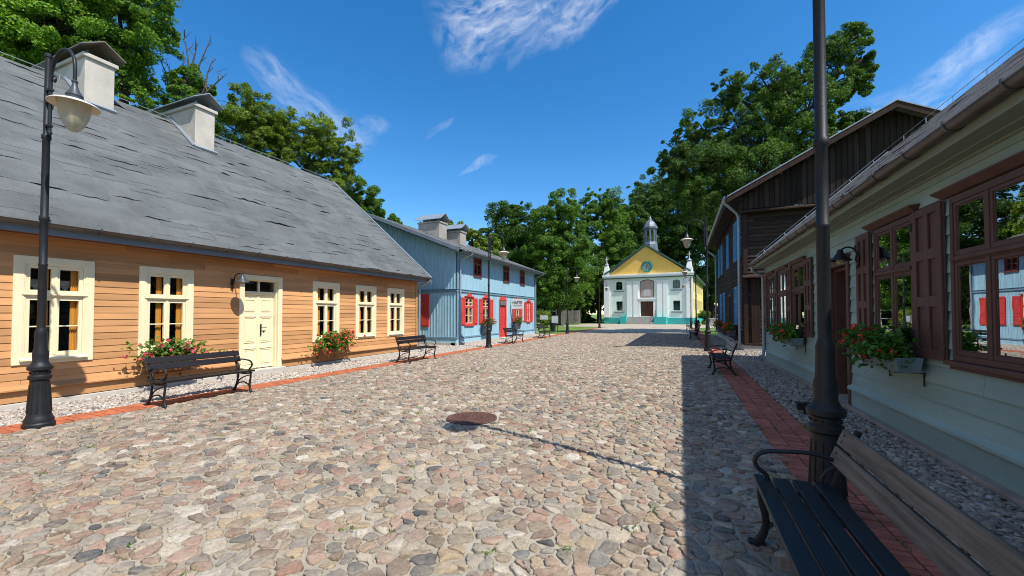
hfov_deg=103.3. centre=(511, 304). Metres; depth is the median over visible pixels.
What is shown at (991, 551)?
park bench
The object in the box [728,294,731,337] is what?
door
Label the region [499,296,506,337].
door
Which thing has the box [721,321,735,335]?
flower box
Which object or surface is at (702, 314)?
shrub
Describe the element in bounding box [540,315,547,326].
info board
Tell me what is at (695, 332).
park bench
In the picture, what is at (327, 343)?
flower box
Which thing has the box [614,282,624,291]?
window
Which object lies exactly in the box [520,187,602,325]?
leafy tree
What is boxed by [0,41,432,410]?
wooden house
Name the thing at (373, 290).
window
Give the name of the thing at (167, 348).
flower box
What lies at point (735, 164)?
oak tree
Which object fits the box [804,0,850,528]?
street lamp
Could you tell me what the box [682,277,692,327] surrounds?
street lamp
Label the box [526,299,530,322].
window
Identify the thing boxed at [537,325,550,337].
park bench
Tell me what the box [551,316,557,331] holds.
info board
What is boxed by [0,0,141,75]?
maple tree
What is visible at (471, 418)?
manhole cover
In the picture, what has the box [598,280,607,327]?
street lamp
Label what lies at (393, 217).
tree
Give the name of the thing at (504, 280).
window
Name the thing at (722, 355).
park bench
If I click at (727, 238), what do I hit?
window
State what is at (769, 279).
window
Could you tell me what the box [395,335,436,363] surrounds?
park bench
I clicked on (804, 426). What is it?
weeds
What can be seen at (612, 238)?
leafy tree
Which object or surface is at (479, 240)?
bushy tree
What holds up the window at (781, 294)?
in the wooden house at (926, 220)
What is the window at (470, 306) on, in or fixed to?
in the wooden house at (454, 266)
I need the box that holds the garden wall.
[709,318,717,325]
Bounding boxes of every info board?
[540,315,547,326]
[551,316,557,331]
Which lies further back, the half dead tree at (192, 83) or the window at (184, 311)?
the half dead tree at (192, 83)
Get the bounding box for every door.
[238,274,282,368]
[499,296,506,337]
[638,298,655,316]
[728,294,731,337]
[830,253,852,404]
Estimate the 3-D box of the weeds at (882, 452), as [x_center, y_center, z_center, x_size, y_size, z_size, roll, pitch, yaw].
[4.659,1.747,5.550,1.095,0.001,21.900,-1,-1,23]
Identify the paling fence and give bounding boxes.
[561,310,579,323]
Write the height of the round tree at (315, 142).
17.493 m
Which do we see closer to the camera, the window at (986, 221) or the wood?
the window at (986, 221)
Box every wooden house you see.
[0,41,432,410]
[367,213,545,345]
[705,99,941,350]
[749,39,1023,508]
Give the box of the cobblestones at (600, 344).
[427,331,721,373]
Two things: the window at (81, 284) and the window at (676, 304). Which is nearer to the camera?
the window at (81, 284)
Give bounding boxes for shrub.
[536,311,550,326]
[697,310,710,324]
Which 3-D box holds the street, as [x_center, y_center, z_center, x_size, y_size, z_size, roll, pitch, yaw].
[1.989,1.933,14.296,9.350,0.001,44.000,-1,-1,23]
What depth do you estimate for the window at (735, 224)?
19.63 m
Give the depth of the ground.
44.96 m
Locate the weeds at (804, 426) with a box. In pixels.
[1,353,911,575]
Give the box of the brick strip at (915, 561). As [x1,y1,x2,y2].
[692,329,944,575]
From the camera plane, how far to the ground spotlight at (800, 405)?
6.41 m
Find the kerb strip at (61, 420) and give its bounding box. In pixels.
[0,327,603,433]
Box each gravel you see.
[0,333,555,426]
[710,334,1023,575]
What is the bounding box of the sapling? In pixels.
[571,289,594,321]
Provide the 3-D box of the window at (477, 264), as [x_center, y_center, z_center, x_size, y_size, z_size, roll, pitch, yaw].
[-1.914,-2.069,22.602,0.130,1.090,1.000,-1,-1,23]
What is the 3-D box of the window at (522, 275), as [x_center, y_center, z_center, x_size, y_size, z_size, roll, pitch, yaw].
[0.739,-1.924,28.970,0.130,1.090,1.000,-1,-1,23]
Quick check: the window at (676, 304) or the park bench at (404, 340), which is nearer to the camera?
the park bench at (404, 340)
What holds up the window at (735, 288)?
in the wooden house at (754, 218)
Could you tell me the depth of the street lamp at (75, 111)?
5.74 m
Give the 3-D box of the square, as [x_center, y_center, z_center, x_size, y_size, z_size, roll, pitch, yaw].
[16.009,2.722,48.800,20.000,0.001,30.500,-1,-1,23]
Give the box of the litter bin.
[550,323,555,331]
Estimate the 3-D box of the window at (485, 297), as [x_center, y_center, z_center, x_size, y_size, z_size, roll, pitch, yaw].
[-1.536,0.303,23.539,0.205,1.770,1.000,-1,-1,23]
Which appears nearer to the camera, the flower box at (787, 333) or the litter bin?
the flower box at (787, 333)
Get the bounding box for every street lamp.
[20,48,100,429]
[485,234,508,347]
[565,267,579,333]
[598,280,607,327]
[680,217,711,350]
[682,260,698,334]
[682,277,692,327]
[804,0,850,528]
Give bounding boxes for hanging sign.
[512,298,522,308]
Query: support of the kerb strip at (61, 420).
on the ground
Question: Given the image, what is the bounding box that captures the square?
[570,324,713,332]
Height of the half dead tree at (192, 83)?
21.038 m
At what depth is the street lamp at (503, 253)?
19.14 m
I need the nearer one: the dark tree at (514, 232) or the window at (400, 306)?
the window at (400, 306)
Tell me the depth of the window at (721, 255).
26.10 m
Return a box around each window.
[10,254,94,365]
[137,266,193,355]
[312,281,339,341]
[355,285,376,338]
[387,288,403,336]
[464,293,474,325]
[473,257,482,277]
[482,294,490,320]
[503,265,509,282]
[515,298,519,316]
[520,270,525,285]
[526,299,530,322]
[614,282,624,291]
[614,301,624,312]
[670,279,681,290]
[671,301,682,312]
[718,249,719,277]
[720,245,722,274]
[720,294,721,319]
[723,292,725,321]
[726,234,728,269]
[733,221,736,262]
[734,286,737,324]
[737,285,741,325]
[739,215,740,256]
[763,270,774,331]
[773,264,787,322]
[786,256,806,338]
[861,203,919,357]
[930,150,1023,382]
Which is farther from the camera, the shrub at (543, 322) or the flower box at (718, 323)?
the shrub at (543, 322)
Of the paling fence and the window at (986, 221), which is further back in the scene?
the paling fence
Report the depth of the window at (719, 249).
27.74 m
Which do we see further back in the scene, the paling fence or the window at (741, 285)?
the paling fence
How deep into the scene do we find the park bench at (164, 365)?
7.54 m
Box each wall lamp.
[231,273,248,289]
[830,246,859,269]
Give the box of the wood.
[536,257,717,322]
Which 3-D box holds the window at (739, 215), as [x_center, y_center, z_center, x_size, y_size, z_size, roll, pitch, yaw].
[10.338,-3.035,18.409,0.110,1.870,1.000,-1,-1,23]
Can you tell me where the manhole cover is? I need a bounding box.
[446,411,496,425]
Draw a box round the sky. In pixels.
[89,0,1023,314]
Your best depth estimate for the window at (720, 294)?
26.60 m
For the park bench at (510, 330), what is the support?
on the cobblestones at (600, 344)
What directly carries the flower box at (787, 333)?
attached to the wooden house at (926, 220)
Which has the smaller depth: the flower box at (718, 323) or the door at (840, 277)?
the door at (840, 277)
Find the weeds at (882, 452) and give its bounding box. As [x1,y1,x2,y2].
[733,356,1014,571]
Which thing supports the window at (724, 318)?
in the wooden house at (754, 218)
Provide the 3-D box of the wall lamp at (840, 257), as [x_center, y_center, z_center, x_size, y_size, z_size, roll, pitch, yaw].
[5.350,-0.730,6.521,0.429,0.408,0.316,-1,-1,23]
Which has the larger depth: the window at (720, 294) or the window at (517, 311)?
the window at (517, 311)
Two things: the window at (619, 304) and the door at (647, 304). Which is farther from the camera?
the window at (619, 304)
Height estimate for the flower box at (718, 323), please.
0.928 m
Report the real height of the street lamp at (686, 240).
5.730 m
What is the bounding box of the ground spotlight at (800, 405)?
[794,401,809,413]
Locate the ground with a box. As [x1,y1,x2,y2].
[252,314,717,368]
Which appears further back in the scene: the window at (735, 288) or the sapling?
the sapling
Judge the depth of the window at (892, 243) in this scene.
5.42 m
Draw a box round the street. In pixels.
[0,332,848,575]
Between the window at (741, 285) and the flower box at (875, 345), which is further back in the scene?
the window at (741, 285)
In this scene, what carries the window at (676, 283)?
in the church
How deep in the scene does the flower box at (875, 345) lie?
5.05 m
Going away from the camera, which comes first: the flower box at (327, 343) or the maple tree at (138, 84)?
the flower box at (327, 343)
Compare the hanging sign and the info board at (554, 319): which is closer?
the hanging sign
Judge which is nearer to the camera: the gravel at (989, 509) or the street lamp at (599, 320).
the gravel at (989, 509)
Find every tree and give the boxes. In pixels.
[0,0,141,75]
[37,0,184,110]
[147,25,235,133]
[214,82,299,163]
[264,106,363,189]
[330,171,385,217]
[387,213,402,223]
[447,219,501,256]
[478,200,545,306]
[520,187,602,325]
[570,186,636,322]
[603,181,672,257]
[631,170,709,271]
[646,21,880,226]
[658,179,722,317]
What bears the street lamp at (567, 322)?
on the kerb strip at (61, 420)
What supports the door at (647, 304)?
in the church
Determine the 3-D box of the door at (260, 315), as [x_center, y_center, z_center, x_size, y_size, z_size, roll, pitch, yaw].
[-6.744,0.472,10.798,0.240,2.470,1.185,-1,-1,23]
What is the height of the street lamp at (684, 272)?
5.730 m
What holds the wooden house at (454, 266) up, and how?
on the ground
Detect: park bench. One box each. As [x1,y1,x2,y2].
[143,350,254,408]
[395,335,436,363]
[503,327,523,343]
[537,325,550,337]
[689,326,700,339]
[707,340,738,375]
[748,429,1023,575]
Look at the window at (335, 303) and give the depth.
12.72 m
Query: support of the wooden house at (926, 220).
on the ground
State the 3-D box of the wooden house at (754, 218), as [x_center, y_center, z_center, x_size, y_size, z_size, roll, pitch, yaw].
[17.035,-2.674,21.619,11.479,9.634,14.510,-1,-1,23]
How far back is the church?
63.58 m
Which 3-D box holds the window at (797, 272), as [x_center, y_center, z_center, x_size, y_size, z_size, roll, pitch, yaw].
[6.987,-0.147,9.852,0.230,1.905,1.370,-1,-1,23]
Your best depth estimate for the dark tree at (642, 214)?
89.41 m
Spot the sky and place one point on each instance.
(457, 108)
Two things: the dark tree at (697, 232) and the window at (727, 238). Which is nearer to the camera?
the window at (727, 238)
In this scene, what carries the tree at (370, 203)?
on the ground
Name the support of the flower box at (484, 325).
attached to the wooden house at (454, 266)
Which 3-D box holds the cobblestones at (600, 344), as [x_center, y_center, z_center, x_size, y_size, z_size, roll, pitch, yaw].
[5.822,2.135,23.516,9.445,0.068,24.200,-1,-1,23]
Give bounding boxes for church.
[602,217,705,324]
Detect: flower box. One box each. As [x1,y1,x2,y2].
[120,336,227,378]
[303,329,365,359]
[481,317,496,334]
[512,316,525,329]
[711,318,723,330]
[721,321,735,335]
[764,320,805,352]
[835,323,925,386]
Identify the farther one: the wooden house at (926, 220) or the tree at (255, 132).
the tree at (255, 132)
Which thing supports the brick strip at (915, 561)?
on the ground
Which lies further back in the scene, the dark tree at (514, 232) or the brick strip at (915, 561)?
the dark tree at (514, 232)
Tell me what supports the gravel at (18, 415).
on the ground
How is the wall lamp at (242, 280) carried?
attached to the wooden house at (170, 220)

